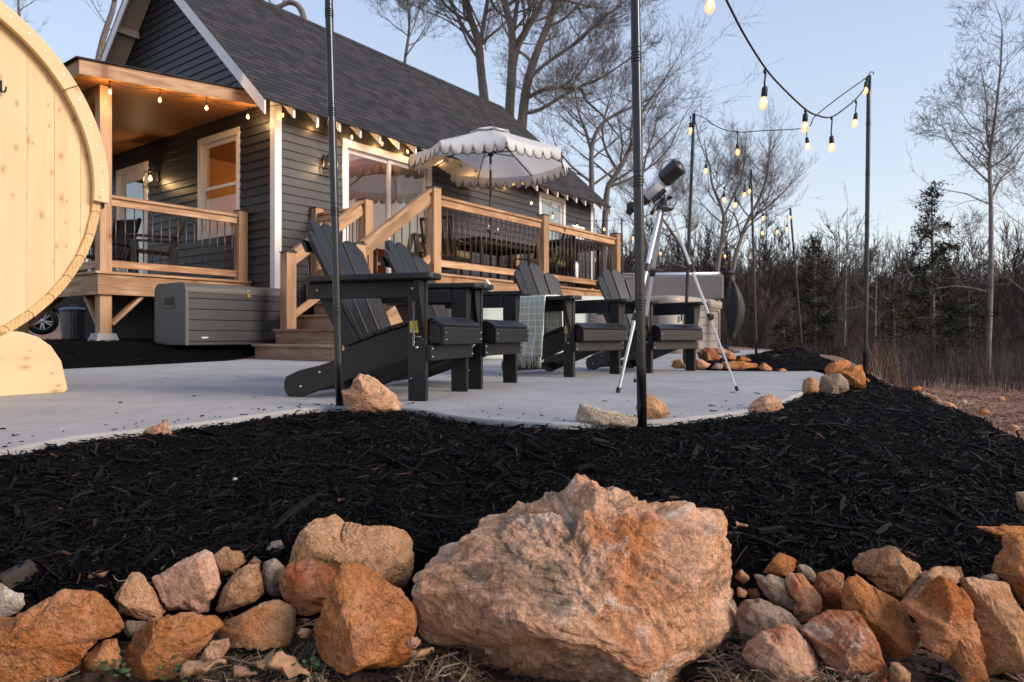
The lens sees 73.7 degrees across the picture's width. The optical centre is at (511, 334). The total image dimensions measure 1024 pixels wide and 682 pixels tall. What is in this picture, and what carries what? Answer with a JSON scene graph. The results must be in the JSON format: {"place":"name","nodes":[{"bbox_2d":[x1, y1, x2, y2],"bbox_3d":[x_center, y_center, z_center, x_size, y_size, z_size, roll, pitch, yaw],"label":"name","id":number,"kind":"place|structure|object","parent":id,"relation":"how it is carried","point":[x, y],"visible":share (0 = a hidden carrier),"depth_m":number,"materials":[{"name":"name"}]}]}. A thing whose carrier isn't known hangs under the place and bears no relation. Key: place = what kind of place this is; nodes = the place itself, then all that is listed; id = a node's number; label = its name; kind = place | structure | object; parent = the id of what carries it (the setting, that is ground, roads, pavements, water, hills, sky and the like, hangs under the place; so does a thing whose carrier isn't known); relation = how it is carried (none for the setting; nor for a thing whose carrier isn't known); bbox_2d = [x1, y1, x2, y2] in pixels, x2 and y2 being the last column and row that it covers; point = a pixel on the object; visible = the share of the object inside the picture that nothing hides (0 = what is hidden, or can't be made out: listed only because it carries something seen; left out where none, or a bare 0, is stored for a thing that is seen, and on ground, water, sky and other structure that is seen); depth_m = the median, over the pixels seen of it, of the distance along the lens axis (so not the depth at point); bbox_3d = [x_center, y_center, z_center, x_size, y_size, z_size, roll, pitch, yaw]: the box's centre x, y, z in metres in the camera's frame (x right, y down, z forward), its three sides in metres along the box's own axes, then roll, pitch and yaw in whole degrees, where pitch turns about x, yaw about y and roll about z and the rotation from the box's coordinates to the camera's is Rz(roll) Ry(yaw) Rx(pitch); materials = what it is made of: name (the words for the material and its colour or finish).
{"place":"outdoors","nodes":[
{"label":"outdoors","id":0,"kind":"place"},
{"bbox_2d":[0,349,823,454],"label":"patio","id":1,"kind":"structure","parent":0,"point":[85,405],"depth_m":3.16,"materials":[{"name":"concrete"}]},
{"bbox_2d":[0,0,108,395],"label":"barrel sauna","id":2,"kind":"structure","parent":1,"relation":"on","point":[54,186],"depth_m":3.35,"materials":[{"name":"brown wood"}]},
{"bbox_2d":[325,0,343,405],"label":"light pole","id":3,"kind":"object","parent":1,"relation":"on","point":[333,177],"visible":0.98,"depth_m":2.80,"materials":[{"name":"metal"}]},
{"bbox_2d":[284,220,483,400],"bbox_3d":[-0.611,-0.139,3.328,0.815,0.859,0.734,0,0,16],"label":"adirondack chair","id":4,"kind":"object","parent":1,"relation":"on","point":[376,344],"visible":0.95,"depth_m":3.13,"materials":[{"name":"plastic"}]},
{"bbox_2d":[252,185,620,360],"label":"deck","id":5,"kind":"structure","parent":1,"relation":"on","point":[299,336],"depth_m":8.87,"materials":[{"name":"brown wood"}]},
{"bbox_2d":[419,215,472,275],"bbox_3d":[-1.013,-1.280,10.499,0.582,0.984,0.690,0,0,22],"label":"patio chair","id":6,"kind":"object","parent":5,"relation":"on","point":[450,247],"visible":0.52,"depth_m":10.28,"materials":[{"name":"black metal"}]},
{"bbox_2d":[408,122,567,277],"bbox_3d":[-0.369,-2.210,11.663,2.588,2.840,2.572,0,0,10],"label":"patio umbrella","id":7,"kind":"object","parent":5,"relation":"on","point":[492,156],"visible":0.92,"depth_m":12.05,"materials":[{"name":"white fabric"}]},
{"bbox_2d":[442,236,536,278],"bbox_3d":[-0.366,-1.170,11.658,1.000,0.760,1.700,0,0,37],"label":"patio table","id":8,"kind":"object","parent":5,"relation":"on","point":[467,247],"visible":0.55,"depth_m":11.67,"materials":[{"name":"black metal"}]},
{"bbox_2d":[527,228,574,286],"bbox_3d":[0.682,-1.280,11.599,0.690,0.984,0.582,0,0,25],"label":"patio chair","id":9,"kind":"object","parent":5,"relation":"on","point":[558,256],"visible":0.59,"depth_m":11.47,"materials":[{"name":"black metal"}]},
{"bbox_2d":[549,238,600,289],"bbox_3d":[1.095,-1.256,12.518,0.585,0.929,1.240,0,0,37],"label":"flat top griddle","id":10,"kind":"object","parent":5,"relation":"on","point":[573,259],"visible":0.37,"depth_m":12.34,"materials":[{"name":"black metal"}]},
{"bbox_2d":[379,240,530,388],"bbox_3d":[-0.368,-0.139,4.001,0.815,0.859,0.734,0,0,21],"label":"adirondack chair","id":11,"kind":"object","parent":1,"relation":"on","point":[507,335],"visible":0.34,"depth_m":3.96,"materials":[{"name":"plastic"}]},
{"bbox_2d":[446,296,623,359],"bbox_3d":[0.270,-0.092,8.720,2.180,0.765,1.440,0,0,-20],"label":"plunge tub","id":12,"kind":"object","parent":1,"relation":"on","point":[493,313],"visible":0.01,"depth_m":8.18,"materials":[{"name":"plastic"}]},
{"bbox_2d":[501,262,633,376],"bbox_3d":[0.381,-0.139,5.079,0.815,0.859,0.734,0,0,45],"label":"adirondack chair","id":13,"kind":"object","parent":1,"relation":"on","point":[572,339],"visible":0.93,"depth_m":4.94,"materials":[{"name":"plastic"}]},
{"bbox_2d":[517,295,562,368],"bbox_3d":[0.179,-0.023,4.848,0.293,0.517,0.274,0,0,45],"label":"throw blanket","id":14,"kind":"object","parent":13,"relation":"on","point":[536,319],"visible":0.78,"depth_m":4.77,"materials":[{"name":"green fabric"}]},
{"bbox_2d":[586,268,707,372],"bbox_3d":[1.067,-0.139,5.582,0.734,0.859,0.815,0,0,-38],"label":"adirondack chair","id":15,"kind":"object","parent":1,"relation":"on","point":[663,339],"visible":0.62,"depth_m":5.52,"materials":[{"name":"plastic"}]},
{"bbox_2d":[616,158,738,392],"bbox_3d":[0.846,-0.311,3.793,0.652,1.206,0.770,0,0,0],"label":"telescope","id":16,"kind":"object","parent":1,"relation":"on","point":[672,171],"visible":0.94,"depth_m":3.57,"materials":[{"name":"silver metal"}]},
{"bbox_2d":[622,270,734,353],"bbox_3d":[2.380,-0.417,11.821,2.419,1.414,2.190,0,0,37],"label":"hot tub","id":17,"kind":"object","parent":1,"relation":"on","point":[668,287],"visible":0.34,"depth_m":11.78,"materials":[{"name":"grey plastic"}]},
{"bbox_2d":[683,110,698,364],"bbox_3d":[1.725,-0.936,6.600,0.156,2.480,0.036,0,0,0],"label":"light pole","id":18,"kind":"object","parent":1,"relation":"on","point":[690,209],"visible":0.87,"depth_m":6.59,"materials":[{"name":"metal"}]},
{"bbox_2d":[723,280,744,352],"bbox_3d":[3.554,-0.310,11.306,0.445,1.202,0.463,0,0,45],"label":"folded umbrella","id":19,"kind":"object","parent":1,"relation":"on","point":[734,308],"visible":0.91,"depth_m":11.26,"materials":[{"name":"fabric"}]},
{"bbox_2d":[685,347,834,370],"bbox_3d":[3.125,0.232,7.650,1.159,0.108,5.090,0,0,28],"label":"mulch bed","id":20,"kind":"object","parent":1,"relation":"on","point":[770,360],"visible":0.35,"depth_m":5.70,"materials":[{"name":"black wood"}]},
{"bbox_2d":[750,167,756,352],"bbox_3d":[3.150,-0.958,8.900,0.100,2.462,0.036,0,0,0],"label":"light pole","id":21,"kind":"object","parent":20,"relation":"on","point":[753,260],"visible":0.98,"depth_m":8.89,"materials":[{"name":"metal"}]},
{"bbox_2d":[1,0,1023,283],"label":"sky","id":22,"kind":"structure","parent":0,"point":[825,48],"materials":[{"name":"blue"}]},
{"bbox_2d":[29,317,1023,681],"bbox_3d":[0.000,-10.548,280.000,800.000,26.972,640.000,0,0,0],"label":"ground","id":23,"kind":"structure","parent":0,"point":[917,675],"depth_m":1.27,"materials":[{"name":"brown soil"}]},
{"bbox_2d":[0,583,24,616],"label":"rock","id":24,"kind":"object","parent":23,"relation":"on","point":[12,602],"visible":0.97,"depth_m":1.20,"materials":[{"name":"stone"}]},
{"bbox_2d":[29,269,87,334],"bbox_3d":[-10.839,-0.841,18.103,4.420,1.680,1.850,0,0,-35],"label":"parked car","id":25,"kind":"object","parent":23,"relation":"on","point":[48,323],"visible":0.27,"depth_m":16.73,"materials":[{"name":"grey paint"}]},
{"bbox_2d":[0,589,124,681],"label":"rock","id":26,"kind":"object","parent":23,"relation":"on","point":[62,632],"visible":1,"depth_m":1.12,"materials":[{"name":"orange stone"}]},
{"bbox_2d":[58,306,84,339],"bbox_3d":[-9.303,-0.266,14.500,0.560,0.758,0.560,0,0,0],"label":"trash can","id":27,"kind":"object","parent":23,"relation":"on","point":[72,322],"visible":0.76,"depth_m":14.30,"materials":[{"name":"metal"}]},
{"bbox_2d":[80,638,121,672],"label":"rock","id":28,"kind":"object","parent":23,"relation":"on","point":[108,650],"visible":0.9,"depth_m":1.17,"materials":[{"name":"orange stone"}]},
{"bbox_2d":[124,620,145,636],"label":"rock","id":29,"kind":"object","parent":23,"relation":"on","point":[132,628],"visible":0.67,"depth_m":1.24,"materials":[{"name":"grey stone"}]},
{"bbox_2d":[115,572,165,619],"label":"rock","id":30,"kind":"object","parent":29,"relation":"on","point":[136,596],"visible":0.99,"depth_m":1.24,"materials":[{"name":"beige stone"}]},
{"bbox_2d":[43,338,254,368],"bbox_3d":[-5.316,0.204,7.775,4.344,0.286,6.615,0,0,23],"label":"mulch bed","id":31,"kind":"object","parent":23,"relation":"on","point":[104,349],"visible":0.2,"depth_m":7.47,"materials":[{"name":"black wood"}]},
{"bbox_2d":[154,282,279,344],"bbox_3d":[-3.586,-0.245,8.581,0.724,0.730,1.458,0,0,37],"label":"deck box","id":32,"kind":"object","parent":31,"relation":"on","point":[185,313],"visible":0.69,"depth_m":8.14,"materials":[{"name":"grey plastic"}]},
{"bbox_2d":[125,612,223,680],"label":"rock","id":33,"kind":"object","parent":23,"relation":"on","point":[160,641],"visible":0.91,"depth_m":1.18,"materials":[{"name":"orange stone"}]},
{"bbox_2d":[152,549,220,613],"bbox_3d":[-0.609,0.464,1.277,0.125,0.121,0.056,0,0,9],"label":"rock","id":34,"kind":"object","parent":23,"relation":"on","point":[192,583],"visible":1,"depth_m":1.25,"materials":[{"name":"pink stone"}]},
{"bbox_2d":[219,600,295,650],"bbox_3d":[-0.461,0.520,1.224,0.138,0.084,0.061,0,0,0],"label":"rock","id":35,"kind":"object","parent":23,"relation":"on","point":[267,625],"visible":0.96,"depth_m":1.21,"materials":[{"name":"beige stone"}]},
{"bbox_2d":[85,0,611,338],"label":"cabin","id":36,"kind":"object","parent":23,"relation":"on","point":[262,163],"visible":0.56,"depth_m":11.48,"materials":[{"name":"wood"}]},
{"bbox_2d":[116,161,148,273],"bbox_3d":[-6.754,-1.900,12.188,1.180,2.220,0.088,0,0,37],"label":"entry door","id":37,"kind":"structure","parent":36,"relation":"in","point":[134,173],"depth_m":12.19,"materials":[{"name":"white paint"}]},
{"bbox_2d":[15,56,257,340],"bbox_3d":[-6.781,-1.644,10.657,6.223,3.669,2.418,0,0,37],"label":"porch","id":38,"kind":"object","parent":36,"relation":"attached to","point":[130,118],"visible":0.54,"depth_m":8.92,"materials":[{"name":"brown wood"}]},
{"bbox_2d":[77,218,141,272],"bbox_3d":[-6.439,-1.359,10.774,0.700,1.099,0.996,0,0,17],"label":"rocking chair","id":39,"kind":"object","parent":38,"relation":"on","point":[120,238],"visible":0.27,"depth_m":11.08,"materials":[{"name":"black wood"}]},
{"bbox_2d":[113,204,191,276],"bbox_3d":[-5.243,-1.359,10.012,0.995,1.099,0.700,0,0,-25],"label":"rocking chair","id":40,"kind":"object","parent":38,"relation":"on","point":[173,248],"visible":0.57,"depth_m":9.87,"materials":[{"name":"black wood"}]},
{"bbox_2d":[197,127,240,239],"bbox_3d":[-4.478,-2.298,10.541,1.169,1.596,0.148,0,0,37],"label":"window","id":41,"kind":"structure","parent":36,"relation":"in","point":[203,188],"depth_m":10.70,"materials":[{"name":"white paint"}]},
{"bbox_2d":[342,138,431,272],"bbox_3d":[-2.116,-1.920,11.456,0.230,2.260,2.007,0,0,37],"label":"sliding door","id":42,"kind":"structure","parent":36,"relation":"in","point":[408,180],"depth_m":11.55,"materials":[{"name":"white paint"}]},
{"bbox_2d":[539,191,565,239],"bbox_3d":[0.863,-2.550,15.414,0.148,1.180,1.080,0,0,37],"label":"window","id":43,"kind":"structure","parent":36,"relation":"in","point":[558,203],"depth_m":15.49,"materials":[{"name":"white glass"}]},
{"bbox_2d":[313,562,416,674],"bbox_3d":[-0.255,0.491,1.171,0.181,0.188,0.111,0,0,0],"label":"rock","id":44,"kind":"object","parent":23,"relation":"on","point":[367,618],"visible":1,"depth_m":1.15,"materials":[{"name":"orange stone"}]},
{"bbox_2d":[364,0,460,62],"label":"bare tree","id":45,"kind":"object","parent":23,"relation":"on","point":[409,16],"visible":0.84,"depth_m":30.09,"materials":[{"name":"brown plant"}]},
{"bbox_2d":[27,611,887,681],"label":"grass thatch","id":46,"kind":"object","parent":23,"relation":"on","point":[728,673],"depth_m":1.19,"materials":[{"name":"brown plant"}]},
{"bbox_2d":[180,659,226,681],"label":"dry leaf","id":47,"kind":"object","parent":46,"relation":"on","point":[197,667],"visible":1,"depth_m":1.13,"materials":[{"name":"beige plant"}]},
{"bbox_2d":[200,638,229,667],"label":"rock","id":48,"kind":"object","parent":46,"relation":"on","point":[216,649],"visible":0.78,"depth_m":1.16,"materials":[{"name":"beige stone"}]},
{"bbox_2d":[215,563,263,613],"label":"rock","id":49,"kind":"object","parent":46,"relation":"on","point":[243,586],"visible":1,"depth_m":1.27,"materials":[{"name":"beige stone"}]},
{"bbox_2d":[257,651,309,678],"bbox_3d":[-0.375,0.548,1.127,0.086,0.029,0.060,17,6,-11],"label":"dry leaf","id":50,"kind":"object","parent":46,"relation":"on","point":[282,662],"visible":0.99,"depth_m":1.14,"materials":[{"name":"beige plant"}]},
{"bbox_2d":[278,558,336,615],"bbox_3d":[-0.378,0.470,1.271,0.115,0.100,0.062,0,0,0],"label":"rock","id":51,"kind":"object","parent":46,"relation":"on","point":[305,584],"visible":0.88,"depth_m":1.26,"materials":[{"name":"orange stone"}]},
{"bbox_2d":[742,624,823,681],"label":"rock","id":52,"kind":"object","parent":46,"relation":"on","point":[781,652],"visible":0.9,"depth_m":1.16,"materials":[{"name":"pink stone"}]},
{"bbox_2d":[785,572,822,622],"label":"rock","id":53,"kind":"object","parent":46,"relation":"on","point":[806,596],"visible":0.98,"depth_m":1.28,"materials":[{"name":"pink stone"}]},
{"bbox_2d":[754,574,795,610],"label":"rock","id":54,"kind":"object","parent":53,"relation":"on","point":[774,589],"visible":1,"depth_m":1.30,"materials":[{"name":"grey stone"}]},
{"bbox_2d":[24,641,890,681],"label":"dead grass","id":55,"kind":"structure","parent":23,"relation":"on","point":[417,670],"depth_m":1.17,"materials":[{"name":"brown plant"}]},
{"bbox_2d":[357,0,573,99],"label":"bare tree","id":56,"kind":"object","parent":23,"relation":"on","point":[478,41],"visible":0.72,"depth_m":25.91,"materials":[{"name":"brown plant"}]},
{"bbox_2d":[0,370,1023,652],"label":"mulch bed","id":57,"kind":"object","parent":23,"relation":"on","point":[176,504],"visible":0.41,"depth_m":1.72,"materials":[{"name":"black wood"}]},
{"bbox_2d":[0,559,36,588],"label":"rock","id":58,"kind":"object","parent":57,"relation":"on","point":[15,574],"visible":0.73,"depth_m":1.30,"materials":[{"name":"grey stone"}]},
{"bbox_2d":[214,546,245,575],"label":"rock","id":59,"kind":"object","parent":57,"relation":"on","point":[228,560],"visible":0.87,"depth_m":1.35,"materials":[{"name":"beige stone"}]},
{"bbox_2d":[261,558,283,595],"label":"rock","id":60,"kind":"object","parent":57,"relation":"on","point":[272,570],"visible":0.76,"depth_m":1.30,"materials":[{"name":"grey stone"}]},
{"bbox_2d":[289,514,413,587],"bbox_3d":[-0.315,0.435,1.338,0.239,0.152,0.102,0,0,0],"label":"rock","id":61,"kind":"object","parent":57,"relation":"on","point":[335,541],"visible":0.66,"depth_m":1.31,"materials":[{"name":"beige stone"}]},
{"bbox_2d":[341,373,401,413],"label":"rock","id":62,"kind":"object","parent":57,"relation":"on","point":[367,392],"visible":0.81,"depth_m":2.69,"materials":[{"name":"stone"}]},
{"bbox_2d":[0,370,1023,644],"bbox_3d":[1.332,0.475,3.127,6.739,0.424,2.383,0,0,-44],"label":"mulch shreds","id":63,"kind":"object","parent":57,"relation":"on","point":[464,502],"visible":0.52,"depth_m":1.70,"materials":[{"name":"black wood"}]},
{"bbox_2d":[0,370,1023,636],"bbox_3d":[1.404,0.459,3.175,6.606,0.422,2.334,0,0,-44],"label":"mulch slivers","id":64,"kind":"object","parent":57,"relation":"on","point":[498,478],"visible":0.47,"depth_m":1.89,"materials":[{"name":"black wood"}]},
{"bbox_2d":[576,403,637,426],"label":"rock","id":65,"kind":"object","parent":57,"relation":"on","point":[588,413],"visible":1,"depth_m":2.25,"materials":[{"name":"stone"}]},
{"bbox_2d":[630,0,646,428],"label":"light pole","id":66,"kind":"object","parent":57,"relation":"on","point":[638,176],"visible":0.99,"depth_m":2.28,"materials":[{"name":"metal"}]},
{"bbox_2d":[749,394,783,413],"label":"rock","id":67,"kind":"object","parent":57,"relation":"on","point":[768,403],"visible":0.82,"depth_m":2.67,"materials":[{"name":"beige stone"}]},
{"bbox_2d":[762,553,795,576],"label":"rock","id":68,"kind":"object","parent":57,"relation":"on","point":[780,564],"visible":0.9,"depth_m":1.35,"materials":[{"name":"orange stone"}]},
{"bbox_2d":[818,373,848,393],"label":"rock","id":69,"kind":"object","parent":57,"relation":"on","point":[837,383],"visible":0.92,"depth_m":3.60,"materials":[{"name":"grey stone"}]},
{"bbox_2d":[852,545,921,600],"bbox_3d":[0.756,0.476,1.362,0.130,0.113,0.067,0,0,0],"label":"rock","id":70,"kind":"object","parent":57,"relation":"on","point":[894,572],"visible":0.95,"depth_m":1.34,"materials":[{"name":"beige stone"}]},
{"bbox_2d":[474,0,599,116],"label":"bare tree","id":71,"kind":"object","parent":23,"relation":"on","point":[526,28],"visible":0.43,"depth_m":24.90,"materials":[{"name":"brown plant"}]},
{"bbox_2d":[59,620,1023,681],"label":"bark crumbs","id":72,"kind":"object","parent":23,"relation":"on","point":[686,676],"visible":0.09,"depth_m":1.22,"materials":[{"name":"brown wood"}]},
{"bbox_2d":[87,199,1023,367],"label":"woods","id":73,"kind":"object","parent":23,"relation":"on","point":[773,297],"visible":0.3,"depth_m":40.16,"materials":[{"name":"brown plant"}]},
{"bbox_2d":[471,0,675,182],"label":"bare tree","id":74,"kind":"object","parent":23,"relation":"on","point":[550,18],"visible":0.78,"depth_m":23.60,"materials":[{"name":"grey plant"}]},
{"bbox_2d":[411,473,738,681],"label":"rock","id":75,"kind":"object","parent":23,"relation":"on","point":[581,578],"visible":0.95,"depth_m":1.16,"materials":[{"name":"stone"}]},
{"bbox_2d":[495,6,736,278],"bbox_3d":[2.743,-6.096,22.015,7.091,8.546,5.582,0,0,-25],"label":"bare tree","id":76,"kind":"object","parent":23,"relation":"on","point":[591,145],"visible":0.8,"depth_m":21.94,"materials":[{"name":"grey plant"}]},
{"bbox_2d":[601,52,694,272],"bbox_3d":[6.465,-6.338,33.633,4.726,13.106,6.129,0,0,0],"label":"bare tree","id":77,"kind":"object","parent":23,"relation":"on","point":[631,167],"visible":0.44,"depth_m":32.61,"materials":[{"name":"brown plant"}]},
{"bbox_2d":[535,0,781,276],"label":"bare tree","id":78,"kind":"object","parent":23,"relation":"on","point":[610,182],"visible":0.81,"depth_m":22.79,"materials":[{"name":"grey plant"}]},
{"bbox_2d":[609,130,723,271],"bbox_3d":[7.103,-4.389,30.189,4.710,8.438,5.235,0,0,-38],"label":"bare tree","id":79,"kind":"object","parent":23,"relation":"on","point":[676,240],"visible":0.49,"depth_m":29.83,"materials":[{"name":"brown plant"}]},
{"bbox_2d":[667,104,805,271],"bbox_3d":[12.492,-6.142,38.133,7.304,13.258,6.376,0,0,28],"label":"bare tree","id":80,"kind":"object","parent":23,"relation":"on","point":[723,232],"visible":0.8,"depth_m":37.82,"materials":[{"name":"brown plant"}]},
{"bbox_2d":[672,93,821,343],"bbox_3d":[12.968,-6.304,37.710,9.079,13.591,6.083,0,0,0],"label":"bare tree","id":81,"kind":"object","parent":23,"relation":"on","point":[746,226],"visible":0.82,"depth_m":37.85,"materials":[{"name":"brown plant"}]},
{"bbox_2d":[736,598,800,644],"bbox_3d":[0.472,0.533,1.254,0.113,0.092,0.060,0,0,0],"label":"rock","id":82,"kind":"object","parent":23,"relation":"on","point":[755,617],"visible":0.74,"depth_m":1.24,"materials":[{"name":"grey stone"}]},
{"bbox_2d":[775,231,851,356],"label":"cedar tree","id":83,"kind":"object","parent":23,"relation":"on","point":[821,319],"visible":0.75,"depth_m":21.94,"materials":[{"name":"green plant"}]},
{"bbox_2d":[813,569,843,612],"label":"rock","id":84,"kind":"object","parent":23,"relation":"on","point":[827,585],"visible":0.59,"depth_m":1.30,"materials":[{"name":"orange stone"}]},
{"bbox_2d":[798,610,886,681],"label":"rock","id":85,"kind":"object","parent":23,"relation":"on","point":[844,643],"visible":0.94,"depth_m":1.16,"materials":[{"name":"orange stone"}]},
{"bbox_2d":[818,185,893,346],"bbox_3d":[12.016,-2.504,23.930,2.195,5.928,3.582,0,0,43],"label":"bare tree","id":86,"kind":"object","parent":23,"relation":"on","point":[846,290],"visible":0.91,"depth_m":23.93,"materials":[{"name":"brown plant"}]},
{"bbox_2d":[863,71,873,372],"bbox_3d":[2.988,-0.936,5.720,0.093,2.544,0.038,0,0,0],"label":"light pole","id":87,"kind":"object","parent":23,"relation":"on","point":[867,224],"visible":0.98,"depth_m":5.71,"materials":[{"name":"metal"}]},
{"bbox_2d":[708,0,868,149],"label":"string light","id":88,"kind":"object","parent":87,"relation":"hanging from","point":[764,92],"visible":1,"depth_m":3.80,"materials":[{"name":"black rubber"}]},
{"bbox_2d":[830,213,919,351],"bbox_3d":[12.674,-1.784,24.209,3.190,5.101,1.983,0,0,40],"label":"bare tree","id":89,"kind":"object","parent":23,"relation":"on","point":[841,256],"visible":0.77,"depth_m":24.03,"materials":[{"name":"brown plant"}]},
{"bbox_2d":[841,574,919,658],"bbox_3d":[0.677,0.518,1.252,0.141,0.156,0.079,0,0,0],"label":"rock","id":90,"kind":"object","parent":23,"relation":"on","point":[885,616],"visible":0.85,"depth_m":1.24,"materials":[{"name":"orange stone"}]},
{"bbox_2d":[740,326,1023,393],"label":"dry brush","id":91,"kind":"object","parent":23,"relation":"on","point":[1012,374],"visible":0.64,"depth_m":14.21,"materials":[{"name":"brown plant"}]},
{"bbox_2d":[860,329,917,388],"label":"tall dry grass","id":92,"kind":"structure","parent":23,"relation":"on","point":[889,376],"depth_m":7.19,"materials":[{"name":"brown plant"}]},
{"bbox_2d":[870,293,919,371],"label":"cedar tree","id":93,"kind":"object","parent":23,"relation":"on","point":[891,326],"visible":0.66,"depth_m":17.01,"materials":[{"name":"green plant"}]},
{"bbox_2d":[903,566,963,599],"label":"rock","id":94,"kind":"object","parent":23,"relation":"on","point":[918,586],"visible":0.57,"depth_m":1.33,"materials":[{"name":"beige stone"}]},
{"bbox_2d":[887,178,1001,372],"bbox_3d":[12.573,-1.631,19.866,2.750,5.803,2.403,0,0,40],"label":"cedar tree","id":95,"kind":"object","parent":23,"relation":"on","point":[953,312],"visible":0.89,"depth_m":19.88,"materials":[{"name":"green plant"}]},
{"bbox_2d":[900,575,989,681],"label":"rock","id":96,"kind":"object","parent":23,"relation":"on","point":[939,609],"visible":1,"depth_m":1.18,"materials":[{"name":"orange stone"}]},
{"bbox_2d":[898,385,1023,439],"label":"leaf litter","id":97,"kind":"object","parent":23,"relation":"on","point":[1005,425],"visible":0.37,"depth_m":9.70,"materials":[{"name":"brown plant"}]},
{"bbox_2d":[899,0,1023,374],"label":"bare tree","id":98,"kind":"object","parent":23,"relation":"on","point":[990,144],"visible":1,"depth_m":18.97,"materials":[{"name":"brown plant"}]},
{"bbox_2d":[937,275,986,366],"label":"cedar tree","id":99,"kind":"object","parent":23,"relation":"on","point":[965,320],"visible":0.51,"depth_m":22.99,"materials":[{"name":"green plant"}]},
{"bbox_2d":[959,100,1023,291],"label":"bare tree","id":100,"kind":"object","parent":23,"relation":"on","point":[1012,180],"visible":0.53,"depth_m":21.26,"materials":[{"name":"brown plant"}]},
{"bbox_2d":[959,577,1023,676],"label":"rock","id":101,"kind":"object","parent":23,"relation":"on","point":[998,615],"visible":0.85,"depth_m":1.21,"materials":[{"name":"beige stone"}]},
{"bbox_2d":[992,532,1023,604],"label":"rock","id":102,"kind":"object","parent":23,"relation":"on","point":[1008,565],"visible":0.99,"depth_m":1.36,"materials":[{"name":"orange stone"}]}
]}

